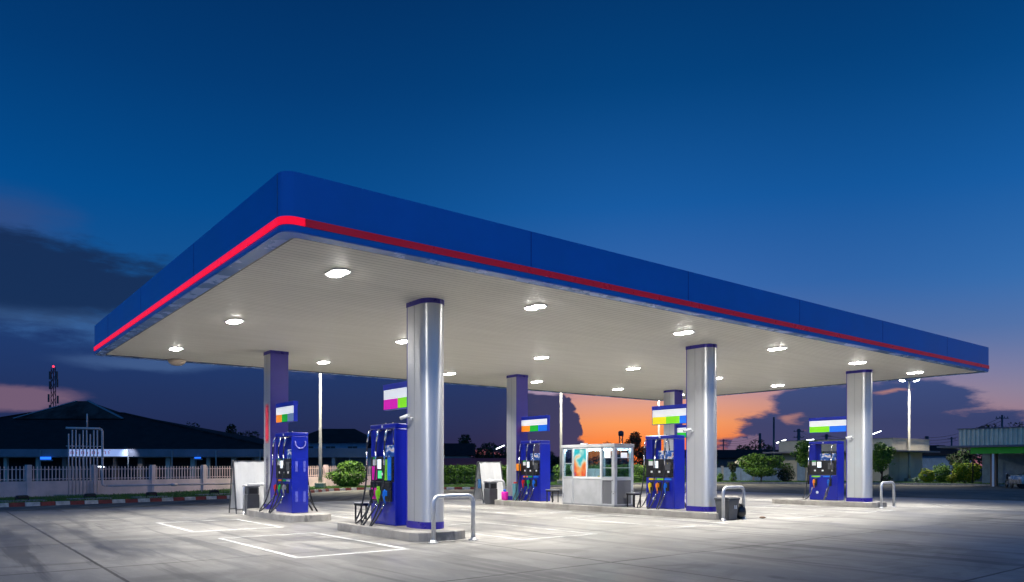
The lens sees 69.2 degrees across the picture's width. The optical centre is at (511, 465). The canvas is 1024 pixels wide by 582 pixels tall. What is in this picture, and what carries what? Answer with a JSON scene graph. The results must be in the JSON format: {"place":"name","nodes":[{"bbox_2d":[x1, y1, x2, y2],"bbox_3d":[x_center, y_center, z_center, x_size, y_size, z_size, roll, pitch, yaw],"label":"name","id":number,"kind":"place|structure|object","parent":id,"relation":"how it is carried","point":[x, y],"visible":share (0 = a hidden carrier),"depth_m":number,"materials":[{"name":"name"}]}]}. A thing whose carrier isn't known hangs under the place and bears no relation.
{"place":"outdoors","nodes":[
{"label":"outdoors","id":0,"kind":"place"},
{"bbox_2d":[0,480,78,481],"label":"yard","id":1,"kind":"structure","parent":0,"point":[34,480],"depth_m":76.24,"materials":[{"name":"concrete"}]},
{"bbox_2d":[0,400,263,481],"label":"hall","id":2,"kind":"structure","parent":1,"relation":"on","point":[30,438],"depth_m":74.45,"materials":[{"name":"black metal"}]},
{"bbox_2d":[226,423,242,434],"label":"tree","id":3,"kind":"object","parent":1,"relation":"on","point":[233,427],"visible":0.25,"depth_m":97.09,"materials":[{"name":"green plant"}]},
{"bbox_2d":[243,431,259,437],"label":"tree","id":4,"kind":"object","parent":1,"relation":"on","point":[251,433],"visible":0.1,"depth_m":98.83,"materials":[{"name":"green plant"}]},
{"bbox_2d":[252,448,370,476],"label":"carport","id":5,"kind":"object","parent":1,"relation":"on","point":[332,457],"visible":0.21,"depth_m":74.20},
{"bbox_2d":[308,429,370,447],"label":"two storey house","id":6,"kind":"structure","parent":1,"relation":"on","point":[343,438],"depth_m":88.47,"materials":[{"name":"black plastic"}]},
{"bbox_2d":[246,508,330,521],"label":"fuel island","id":7,"kind":"structure","parent":0,"point":[312,516],"depth_m":20.82,"materials":[{"name":"concrete"}]},
{"bbox_2d":[263,350,288,508],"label":"canopy column","id":8,"kind":"structure","parent":7,"relation":"on","point":[275,377],"depth_m":23.14,"materials":[{"name":"silver metal"}]},
{"bbox_2d":[276,401,297,422],"bbox_3d":[-6.789,-1.600,22.364,0.140,0.600,1.420,0,0,-38],"label":"grade sign","id":9,"kind":"object","parent":8,"relation":"attached to","point":[286,412],"visible":1,"depth_m":22.14,"materials":[{"name":"white plastic"}]},
{"bbox_2d":[259,431,317,513],"bbox_3d":[-6.452,0.212,21.697,1.491,2.423,1.326,0,0,-38],"label":"fuel dispenser","id":10,"kind":"object","parent":7,"relation":"on","point":[291,487],"visible":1,"depth_m":21.30,"materials":[{"name":"blue paint"}]},
{"bbox_2d":[337,520,464,541],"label":"fuel island","id":11,"kind":"structure","parent":0,"point":[403,533],"depth_m":15.76,"materials":[{"name":"concrete"}]},
{"bbox_2d":[353,502,370,521],"bbox_3d":[-3.592,1.125,17.984,0.380,0.470,0.400,0,0,-38],"label":"metal bench","id":12,"kind":"object","parent":11,"relation":"on","point":[356,504],"visible":0.69,"depth_m":17.86,"materials":[{"name":"grey metal"}]},
{"bbox_2d":[355,422,406,525],"bbox_3d":[-2.796,0.214,17.255,1.486,2.428,1.210,0,0,-38],"label":"fuel dispenser","id":13,"kind":"object","parent":11,"relation":"on","point":[388,493],"visible":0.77,"depth_m":16.83,"materials":[{"name":"blue paint"}]},
{"bbox_2d":[406,298,443,528],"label":"canopy column","id":14,"kind":"structure","parent":11,"relation":"on","point":[425,400],"depth_m":15.90,"materials":[{"name":"silver metal"}]},
{"bbox_2d":[383,381,406,410],"bbox_3d":[-2.570,-1.600,17.058,0.140,0.600,1.380,0,0,-38],"label":"grade sign","id":15,"kind":"object","parent":14,"relation":"attached to","point":[395,396],"visible":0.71,"depth_m":17.10,"materials":[{"name":"plastic"}]},
{"bbox_2d":[399,414,412,419],"bbox_3d":[-2.298,-1.054,16.143,0.285,0.134,0.181,0,0,30],"label":"security camera","id":16,"kind":"object","parent":14,"relation":"attached to","point":[405,417],"visible":1,"depth_m":16.09,"materials":[{"name":"white plastic"}]},
{"bbox_2d":[94,171,988,400],"bbox_3d":[2.355,-4.010,26.070,27.590,0.920,16.260,0,0,-38],"label":"canopy","id":17,"kind":"object","parent":14,"relation":"on","point":[261,260],"visible":1,"depth_m":17.92,"materials":[{"name":"metal"}]},
{"bbox_2d":[167,359,185,365],"bbox_3d":[-11.289,-3.455,25.006,0.580,0.190,0.574,0,0,0],"label":"dome lamp","id":18,"kind":"object","parent":17,"relation":"hanging from","point":[177,362],"visible":1,"depth_m":24.83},
{"bbox_2d":[225,318,243,323],"bbox_3d":[-6.849,-3.545,18.320,0.378,0.050,0.638,0,0,-38],"label":"ceiling lamp","id":19,"kind":"object","parent":17,"relation":"attached to","point":[234,321],"visible":1,"depth_m":18.17,"materials":[{"name":"white plastic"}]},
{"bbox_2d":[324,268,350,276],"bbox_3d":[-3.222,-3.545,13.718,0.378,0.050,0.638,0,0,-38],"label":"ceiling lamp","id":20,"kind":"object","parent":17,"relation":"attached to","point":[338,272],"visible":1,"depth_m":13.62,"materials":[{"name":"white plastic"}]},
{"bbox_2d":[523,304,547,309],"bbox_3d":[0.524,-3.545,16.670,0.378,0.050,0.638,0,0,-38],"label":"ceiling lamp","id":21,"kind":"object","parent":17,"relation":"attached to","point":[534,306],"visible":1,"depth_m":16.57,"materials":[{"name":"white plastic"}]},
{"bbox_2d":[672,330,694,334],"bbox_3d":[4.593,-3.545,19.876,0.378,0.050,0.638,0,0,-38],"label":"ceiling lamp","id":22,"kind":"object","parent":17,"relation":"attached to","point":[684,332],"visible":1,"depth_m":19.77,"materials":[{"name":"white plastic"}]},
{"bbox_2d":[766,347,786,350],"bbox_3d":[8.064,-3.545,22.611,0.378,0.050,0.638,0,0,-38],"label":"ceiling lamp","id":23,"kind":"object","parent":17,"relation":"attached to","point":[775,348],"visible":1,"depth_m":22.52,"materials":[{"name":"white plastic"}]},
{"bbox_2d":[444,458,506,480],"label":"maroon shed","id":24,"kind":"structure","parent":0,"point":[461,461],"depth_m":73.77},
{"bbox_2d":[0,480,1015,502],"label":"verge","id":25,"kind":"structure","parent":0,"point":[204,493],"depth_m":35.48,"materials":[{"name":"green plant"}]},
{"bbox_2d":[1,495,43,502],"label":"ground floodlight","id":26,"kind":"object","parent":25,"relation":"on","point":[22,497],"visible":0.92,"depth_m":29.45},
{"bbox_2d":[67,493,110,499],"bbox_3d":[-17.964,1.320,31.600,0.900,0.260,1.500,0,0,38],"label":"ground floodlight","id":27,"kind":"object","parent":25,"relation":"on","point":[89,494],"visible":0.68,"depth_m":31.45,"materials":[{"name":"black plastic"}]},
{"bbox_2d":[132,492,172,498],"bbox_3d":[-16.126,1.320,33.200,0.900,0.260,1.500,0,0,38],"label":"ground floodlight","id":28,"kind":"object","parent":25,"relation":"on","point":[151,493],"visible":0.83,"depth_m":33.12,"materials":[{"name":"black plastic"}]},
{"bbox_2d":[106,483,229,491],"bbox_3d":[-16.415,1.222,40.763,10.681,0.555,0.150,0,0,-44],"label":"pipe rail","id":29,"kind":"object","parent":25,"relation":"on","point":[174,484],"visible":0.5,"depth_m":39.09,"materials":[{"name":"grey metal"}]},
{"bbox_2d":[195,490,227,495],"bbox_3d":[-14.516,1.320,36.200,0.900,0.260,1.500,0,0,38],"label":"ground floodlight","id":30,"kind":"object","parent":25,"relation":"on","point":[213,491],"visible":0.72,"depth_m":36.02,"materials":[{"name":"black metal"}]},
{"bbox_2d":[315,374,325,487],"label":"street lamp","id":31,"kind":"object","parent":25,"relation":"on","point":[320,483],"visible":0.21,"depth_m":47.82,"materials":[{"name":"metal"}]},
{"bbox_2d":[323,460,367,486],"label":"bush","id":32,"kind":"object","parent":25,"relation":"on","point":[343,478],"visible":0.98,"depth_m":49.38,"materials":[{"name":"green plant"}]},
{"bbox_2d":[444,464,550,484],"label":"hedge","id":33,"kind":"object","parent":25,"relation":"on","point":[467,475],"visible":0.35,"depth_m":57.44,"materials":[{"name":"green plant"}]},
{"bbox_2d":[557,393,561,483],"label":"street lamp","id":34,"kind":"object","parent":25,"relation":"on","point":[560,479],"visible":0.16,"depth_m":57.41,"materials":[{"name":"metal"}]},
{"bbox_2d":[553,463,685,482],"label":"hedge","id":35,"kind":"object","parent":25,"relation":"on","point":[624,474],"visible":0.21,"depth_m":62.70,"materials":[{"name":"green plant"}]},
{"bbox_2d":[727,462,737,471],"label":"garden tree","id":36,"kind":"object","parent":25,"relation":"on","point":[732,466],"visible":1,"depth_m":65.84,"materials":[{"name":"green plant"}]},
{"bbox_2d":[736,452,792,481],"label":"garden tree","id":37,"kind":"object","parent":25,"relation":"on","point":[760,465],"visible":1,"depth_m":63.60,"materials":[{"name":"green plant"}]},
{"bbox_2d":[777,465,795,481],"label":"bush","id":38,"kind":"object","parent":25,"relation":"on","point":[786,473],"visible":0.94,"depth_m":64.65,"materials":[{"name":"green plant"}]},
{"bbox_2d":[872,442,896,482],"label":"garden tree","id":39,"kind":"object","parent":25,"relation":"on","point":[882,455],"visible":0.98,"depth_m":61.83,"materials":[{"name":"green plant"}]},
{"bbox_2d":[899,378,918,481],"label":"street lamp","id":40,"kind":"object","parent":25,"relation":"on","point":[908,479],"visible":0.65,"depth_m":65.13,"materials":[{"name":"metal"}]},
{"bbox_2d":[918,468,934,482],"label":"bush","id":41,"kind":"object","parent":25,"relation":"on","point":[928,477],"visible":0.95,"depth_m":62.19,"materials":[{"name":"green plant"}]},
{"bbox_2d":[933,462,950,481],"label":"bush","id":42,"kind":"object","parent":25,"relation":"on","point":[939,477],"visible":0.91,"depth_m":62.77,"materials":[{"name":"green plant"}]},
{"bbox_2d":[946,473,961,482],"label":"bush","id":43,"kind":"object","parent":25,"relation":"on","point":[952,479],"visible":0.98,"depth_m":60.20,"materials":[{"name":"green plant"}]},
{"bbox_2d":[952,462,981,482],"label":"bush","id":44,"kind":"object","parent":25,"relation":"on","point":[962,471],"visible":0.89,"depth_m":60.16,"materials":[{"name":"green plant"}]},
{"bbox_2d":[0,490,1023,581],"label":"forecourt","id":45,"kind":"structure","parent":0,"point":[960,540],"depth_m":14.20,"materials":[{"name":"concrete"}]},
{"bbox_2d":[229,460,263,513],"bbox_3d":[-8.585,0.690,24.336,1.150,1.726,0.750,0,0,-38],"label":"board","id":46,"kind":"object","parent":45,"relation":"on","point":[247,471],"visible":0.58,"depth_m":24.18,"materials":[{"name":"grey plastic"}]},
{"bbox_2d":[243,485,259,513],"bbox_3d":[-8.405,1.090,23.930,0.430,0.920,0.430,0,0,-38],"label":"litter bin","id":47,"kind":"object","parent":45,"relation":"on","point":[251,496],"visible":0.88,"depth_m":23.77,"materials":[{"name":"grey plastic"}]},
{"bbox_2d":[241,483,263,513],"bbox_3d":[-8.231,1.063,24.169,1.170,0.974,0.200,0,0,-38],"label":"hoop bollard","id":48,"kind":"object","parent":45,"relation":"on","point":[260,484],"visible":0.45,"depth_m":23.83,"materials":[{"name":"metal"}]},
{"bbox_2d":[429,493,477,542],"bbox_3d":[-1.190,1.063,15.154,1.170,0.974,0.200,0,0,-38],"label":"hoop bollard","id":49,"kind":"object","parent":45,"relation":"on","point":[433,512],"visible":1,"depth_m":15.02,"materials":[{"name":"metal"}]},
{"bbox_2d":[473,461,502,503],"bbox_3d":[-0.931,0.690,30.456,1.150,1.726,0.750,0,0,-38],"label":"board","id":50,"kind":"object","parent":45,"relation":"on","point":[488,470],"visible":0.61,"depth_m":30.37,"materials":[{"name":"white plastic"}]},
{"bbox_2d":[483,481,497,503],"bbox_3d":[-0.855,1.090,29.778,0.430,0.920,0.430,0,0,-38],"label":"litter bin","id":51,"kind":"object","parent":45,"relation":"on","point":[490,492],"visible":0.97,"depth_m":29.61,"materials":[{"name":"grey plastic"}]},
{"bbox_2d":[158,497,953,557],"bbox_3d":[3.781,1.548,24.405,26.470,0.003,9.700,0,0,-38],"label":"road marking","id":52,"kind":"object","parent":45,"relation":"on","point":[402,548],"visible":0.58,"depth_m":18.50,"materials":[{"name":"paint"}]},
{"bbox_2d":[495,499,737,519],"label":"fuel island","id":53,"kind":"structure","parent":45,"relation":"on","point":[678,513],"depth_m":24.05,"materials":[{"name":"concrete"}]},
{"bbox_2d":[501,489,507,499],"bbox_3d":[-0.284,1.150,29.183,0.270,0.420,0.266,0,0,0],"label":"pink bucket","id":54,"kind":"object","parent":53,"relation":"on","point":[504,494],"visible":0.95,"depth_m":29.08,"materials":[{"name":"plastic"}]},
{"bbox_2d":[512,482,517,500],"bbox_3d":[0.132,1.000,28.849,0.180,0.720,0.200,0,0,-38],"label":"water jug","id":55,"kind":"object","parent":53,"relation":"on","point":[514,486],"visible":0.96,"depth_m":28.79,"materials":[{"name":"teal plastic"}]},
{"bbox_2d":[506,374,527,499],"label":"canopy column","id":56,"kind":"structure","parent":53,"relation":"on","point":[517,397],"depth_m":29.23,"materials":[{"name":"silver metal"}]},
{"bbox_2d":[521,415,549,431],"bbox_3d":[0.893,-1.600,28.609,0.140,0.600,1.580,0,0,-38],"label":"grade sign","id":57,"kind":"object","parent":56,"relation":"attached to","point":[535,423],"visible":1,"depth_m":28.50,"materials":[{"name":"plastic"}]},
{"bbox_2d":[513,439,553,501],"bbox_3d":[0.922,0.211,28.625,1.452,2.422,1.210,0,0,-38],"label":"fuel dispenser","id":58,"kind":"object","parent":53,"relation":"on","point":[535,475],"visible":0.89,"depth_m":28.25,"materials":[{"name":"blue paint"}]},
{"bbox_2d":[545,489,559,501],"bbox_3d":[1.504,1.125,27.512,0.380,0.470,0.400,0,0,-38],"label":"metal bench","id":59,"kind":"object","parent":53,"relation":"on","point":[552,490],"visible":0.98,"depth_m":27.47,"materials":[{"name":"black metal"}]},
{"bbox_2d":[561,443,633,506],"bbox_3d":[2.920,0.290,25.553,0.960,2.140,2.590,0,0,-38],"label":"attendant booth","id":60,"kind":"object","parent":53,"relation":"on","point":[581,486],"visible":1,"depth_m":25.04,"materials":[{"name":"grey plastic"}]},
{"bbox_2d":[573,447,600,478],"bbox_3d":[2.569,-0.075,25.302,0.062,1.050,1.370,0,0,-38],"label":"window frame","id":61,"kind":"structure","parent":60,"relation":"in","point":[580,477],"depth_m":25.30,"materials":[{"name":"white metal"}]},
{"bbox_2d":[603,480,611,503],"bbox_3d":[3.158,0.885,24.570,0.033,0.830,0.430,0,0,-38],"label":"door panel","id":62,"kind":"structure","parent":60,"relation":"in","point":[607,484],"depth_m":24.54,"materials":[{"name":"grey metal"}]},
{"bbox_2d":[626,492,640,506],"bbox_3d":[3.998,1.125,24.346,0.380,0.470,0.400,0,0,-38],"label":"metal bench","id":63,"kind":"object","parent":53,"relation":"on","point":[632,493],"visible":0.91,"depth_m":24.30,"materials":[{"name":"black metal"}]},
{"bbox_2d":[637,434,685,508],"bbox_3d":[4.869,0.212,23.601,1.489,2.424,1.210,0,0,-38],"label":"fuel dispenser","id":64,"kind":"object","parent":53,"relation":"on","point":[665,479],"visible":0.98,"depth_m":23.27,"materials":[{"name":"blue paint"}]},
{"bbox_2d":[686,344,716,511],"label":"canopy column","id":65,"kind":"structure","parent":53,"relation":"on","point":[701,422],"depth_m":21.88,"materials":[{"name":"silver metal"}]},
{"bbox_2d":[652,404,685,424],"bbox_3d":[5.083,-1.600,23.292,0.140,0.600,1.700,0,0,-38],"label":"grade sign","id":66,"kind":"object","parent":65,"relation":"attached to","point":[668,414],"visible":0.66,"depth_m":23.35,"materials":[{"name":"plastic"}]},
{"bbox_2d":[714,497,739,519],"bbox_3d":[6.147,1.236,21.215,0.522,0.627,0.522,0,0,-38],"label":"tapered bin","id":67,"kind":"object","parent":45,"relation":"on","point":[731,507],"visible":0.91,"depth_m":21.06,"materials":[{"name":"grey plastic"}]},
{"bbox_2d":[720,485,745,520],"bbox_3d":[6.313,1.063,21.142,1.170,0.974,0.200,0,0,-38],"label":"hoop bollard","id":68,"kind":"object","parent":45,"relation":"on","point":[723,498],"visible":1,"depth_m":20.88,"materials":[{"name":"metal"}]},
{"bbox_2d":[737,503,745,518],"bbox_3d":[6.587,1.315,21.498,0.343,0.469,0.376,0,0,0],"label":"rubbish bag","id":69,"kind":"object","parent":45,"relation":"on","point":[741,513],"visible":0.77,"depth_m":21.33,"materials":[{"name":"black plastic"}]},
{"bbox_2d":[879,481,896,508],"bbox_3d":[13.713,1.063,27.100,1.170,0.974,0.200,0,0,-38],"label":"hoop bollard","id":70,"kind":"object","parent":45,"relation":"on","point":[881,493],"visible":1,"depth_m":27.02,"materials":[{"name":"metal"}]},
{"bbox_2d":[0,484,1023,511],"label":"road","id":71,"kind":"structure","parent":0,"point":[1008,493],"depth_m":41.23,"materials":[{"name":"grey asphalt"}]},
{"bbox_2d":[0,482,1016,506],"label":"kerb","id":72,"kind":"structure","parent":71,"relation":"on","point":[22,504],"depth_m":33.70,"materials":[{"name":"white paint"}]},
{"bbox_2d":[1009,472,1023,488],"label":"parked car","id":73,"kind":"object","parent":71,"relation":"on","point":[1017,480],"visible":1,"depth_m":49.16,"materials":[{"name":"paint"}]},
{"bbox_2d":[0,0,1023,465],"label":"sky","id":74,"kind":"structure","parent":0,"point":[861,157],"materials":[{"name":"blue"}]},
{"bbox_2d":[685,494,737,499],"bbox_3d":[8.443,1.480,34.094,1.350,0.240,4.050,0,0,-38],"label":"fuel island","id":75,"kind":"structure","parent":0,"point":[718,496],"depth_m":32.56,"materials":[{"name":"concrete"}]},
{"bbox_2d":[663,390,682,450],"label":"canopy column","id":76,"kind":"structure","parent":75,"relation":"on","point":[673,397],"depth_m":35.12,"materials":[{"name":"silver metal"}]},
{"bbox_2d":[677,425,685,437],"bbox_3d":[8.316,-1.600,34.458,0.140,0.600,1.580,0,0,-38],"label":"grade sign","id":77,"kind":"object","parent":76,"relation":"attached to","point":[680,428],"visible":0.34,"depth_m":34.82,"materials":[{"name":"white plastic"}]},
{"bbox_2d":[444,467,981,484],"bbox_3d":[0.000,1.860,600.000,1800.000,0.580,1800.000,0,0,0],"label":"ground","id":78,"kind":"structure","parent":0,"point":[553,475],"depth_m":89.29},
{"bbox_2d":[48,365,58,407],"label":"antenna mast","id":79,"kind":"object","parent":78,"relation":"on","point":[55,385],"visible":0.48,"depth_m":149.93,"materials":[{"name":"black metal"}]},
{"bbox_2d":[53,414,105,495],"bbox_3d":[-21.207,-0.540,36.475,2.226,4.020,0.500,0,0,-27],"label":"pipe lattice","id":80,"kind":"object","parent":78,"relation":"on","point":[102,452],"visible":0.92,"depth_m":36.52,"materials":[{"name":"metal"}]},
{"bbox_2d":[0,465,370,497],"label":"picket fence","id":81,"kind":"object","parent":78,"relation":"on","point":[28,486],"visible":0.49,"depth_m":39.48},
{"bbox_2d":[368,443,475,457],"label":"back house","id":82,"kind":"structure","parent":78,"relation":"on","point":[459,450],"depth_m":87.13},
{"bbox_2d":[458,434,476,448],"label":"tree","id":83,"kind":"object","parent":78,"relation":"on","point":[466,439],"visible":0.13,"depth_m":91.86,"materials":[{"name":"black plant"}]},
{"bbox_2d":[474,442,498,457],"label":"tree","id":84,"kind":"object","parent":78,"relation":"on","point":[488,447],"visible":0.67,"depth_m":93.63,"materials":[{"name":"green plant"}]},
{"bbox_2d":[493,443,506,457],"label":"tree","id":85,"kind":"object","parent":78,"relation":"on","point":[501,451],"visible":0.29,"depth_m":95.36,"materials":[{"name":"green plant"}]},
{"bbox_2d":[550,452,566,476],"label":"tree","id":86,"kind":"object","parent":78,"relation":"on","point":[554,460],"visible":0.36,"depth_m":99.52,"materials":[{"name":"green plant"}]},
{"bbox_2d":[606,453,624,468],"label":"tree","id":87,"kind":"object","parent":78,"relation":"on","point":[610,461],"visible":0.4,"depth_m":107.40,"materials":[{"name":"green plant"}]},
{"bbox_2d":[618,431,623,472],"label":"water tower","id":88,"kind":"structure","parent":78,"relation":"on","point":[620,433],"depth_m":149.60,"materials":[{"name":"black metal"}]},
{"bbox_2d":[621,431,641,476],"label":"tree","id":89,"kind":"object","parent":78,"relation":"on","point":[635,438],"visible":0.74,"depth_m":103.67,"materials":[{"name":"black plant"}]},
{"bbox_2d":[633,445,645,464],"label":"tree","id":90,"kind":"object","parent":78,"relation":"on","point":[641,451],"visible":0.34,"depth_m":98.05,"materials":[{"name":"green plant"}]},
{"bbox_2d":[471,455,981,472],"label":"distant wood","id":91,"kind":"object","parent":78,"relation":"on","point":[626,461],"visible":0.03,"depth_m":158.71,"materials":[{"name":"green plant"}]},
{"bbox_2d":[736,445,754,449],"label":"tree","id":92,"kind":"object","parent":78,"relation":"on","point":[747,447],"visible":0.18,"depth_m":111.71,"materials":[{"name":"black plant"}]},
{"bbox_2d":[717,466,787,480],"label":"boundary wall","id":93,"kind":"structure","parent":78,"relation":"on","point":[741,475],"depth_m":72.00,"materials":[{"name":"grey concrete"}]},
{"bbox_2d":[749,439,775,449],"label":"tree","id":94,"kind":"object","parent":78,"relation":"on","point":[767,446],"visible":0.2,"depth_m":109.86,"materials":[{"name":"black plant"}]},
{"bbox_2d":[773,417,774,457],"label":"power pole","id":95,"kind":"object","parent":78,"relation":"on","point":[774,435],"visible":0.65,"depth_m":77.91,"materials":[{"name":"black wood"}]},
{"bbox_2d":[793,429,803,439],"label":"power pole","id":96,"kind":"object","parent":78,"relation":"on","point":[798,431],"visible":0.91,"depth_m":99.94,"materials":[{"name":"black"}]},
{"bbox_2d":[789,440,827,483],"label":"garden tree","id":97,"kind":"object","parent":78,"relation":"on","point":[801,456],"visible":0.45,"depth_m":62.17,"materials":[{"name":"green plant"}]},
{"bbox_2d":[763,438,939,481],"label":"cream shop","id":98,"kind":"structure","parent":78,"relation":"on","point":[897,470],"depth_m":67.06,"materials":[{"name":"concrete"}]},
{"bbox_2d":[797,462,805,480],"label":"door","id":99,"kind":"structure","parent":98,"relation":"in","point":[801,471],"depth_m":70.83,"materials":[{"name":"grey metal"}]},
{"bbox_2d":[945,449,977,481],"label":"dark tree","id":100,"kind":"object","parent":78,"relation":"on","point":[963,456],"visible":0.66,"depth_m":67.45,"materials":[{"name":"green plant"}]},
{"bbox_2d":[937,426,1023,486],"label":"green fascia shop","id":101,"kind":"structure","parent":78,"relation":"on","point":[1000,449],"depth_m":55.41,"materials":[{"name":"white metal"}]},
{"bbox_2d":[976,424,996,459],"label":"tree","id":102,"kind":"object","parent":78,"relation":"on","point":[987,426],"visible":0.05,"depth_m":83.92,"materials":[{"name":"black plant"}]},
{"bbox_2d":[685,450,781,472],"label":"dark shed","id":103,"kind":"structure","parent":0,"point":[724,457],"depth_m":84.64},
{"bbox_2d":[772,498,886,507],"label":"fuel island","id":104,"kind":"structure","parent":0,"point":[840,503],"depth_m":28.46,"materials":[{"name":"concrete"}]},
{"bbox_2d":[803,440,843,500],"bbox_3d":[12.399,0.192,29.304,1.479,2.384,1.210,0,0,-38],"label":"fuel dispenser","id":105,"kind":"object","parent":104,"relation":"on","point":[826,472],"visible":1,"depth_m":29.09,"materials":[{"name":"blue paint"}]},
{"bbox_2d":[846,369,872,501],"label":"canopy column","id":106,"kind":"structure","parent":104,"relation":"on","point":[859,431],"depth_m":27.77,"materials":[{"name":"silver metal"}]},
{"bbox_2d":[809,416,845,432],"bbox_3d":[12.496,-1.600,29.153,0.140,0.600,1.730,0,0,-38],"label":"grade sign","id":107,"kind":"object","parent":106,"relation":"attached to","point":[826,424],"visible":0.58,"depth_m":29.17,"materials":[{"name":"white plastic"}]},
{"bbox_2d":[922,445,970,480],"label":"blue house","id":108,"kind":"structure","parent":0,"point":[930,461],"depth_m":76.00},
{"bbox_2d":[1002,472,1013,487],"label":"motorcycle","id":109,"kind":"object","parent":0,"point":[1007,481],"visible":0.65,"depth_m":51.51,"materials":[{"name":"black metal"}]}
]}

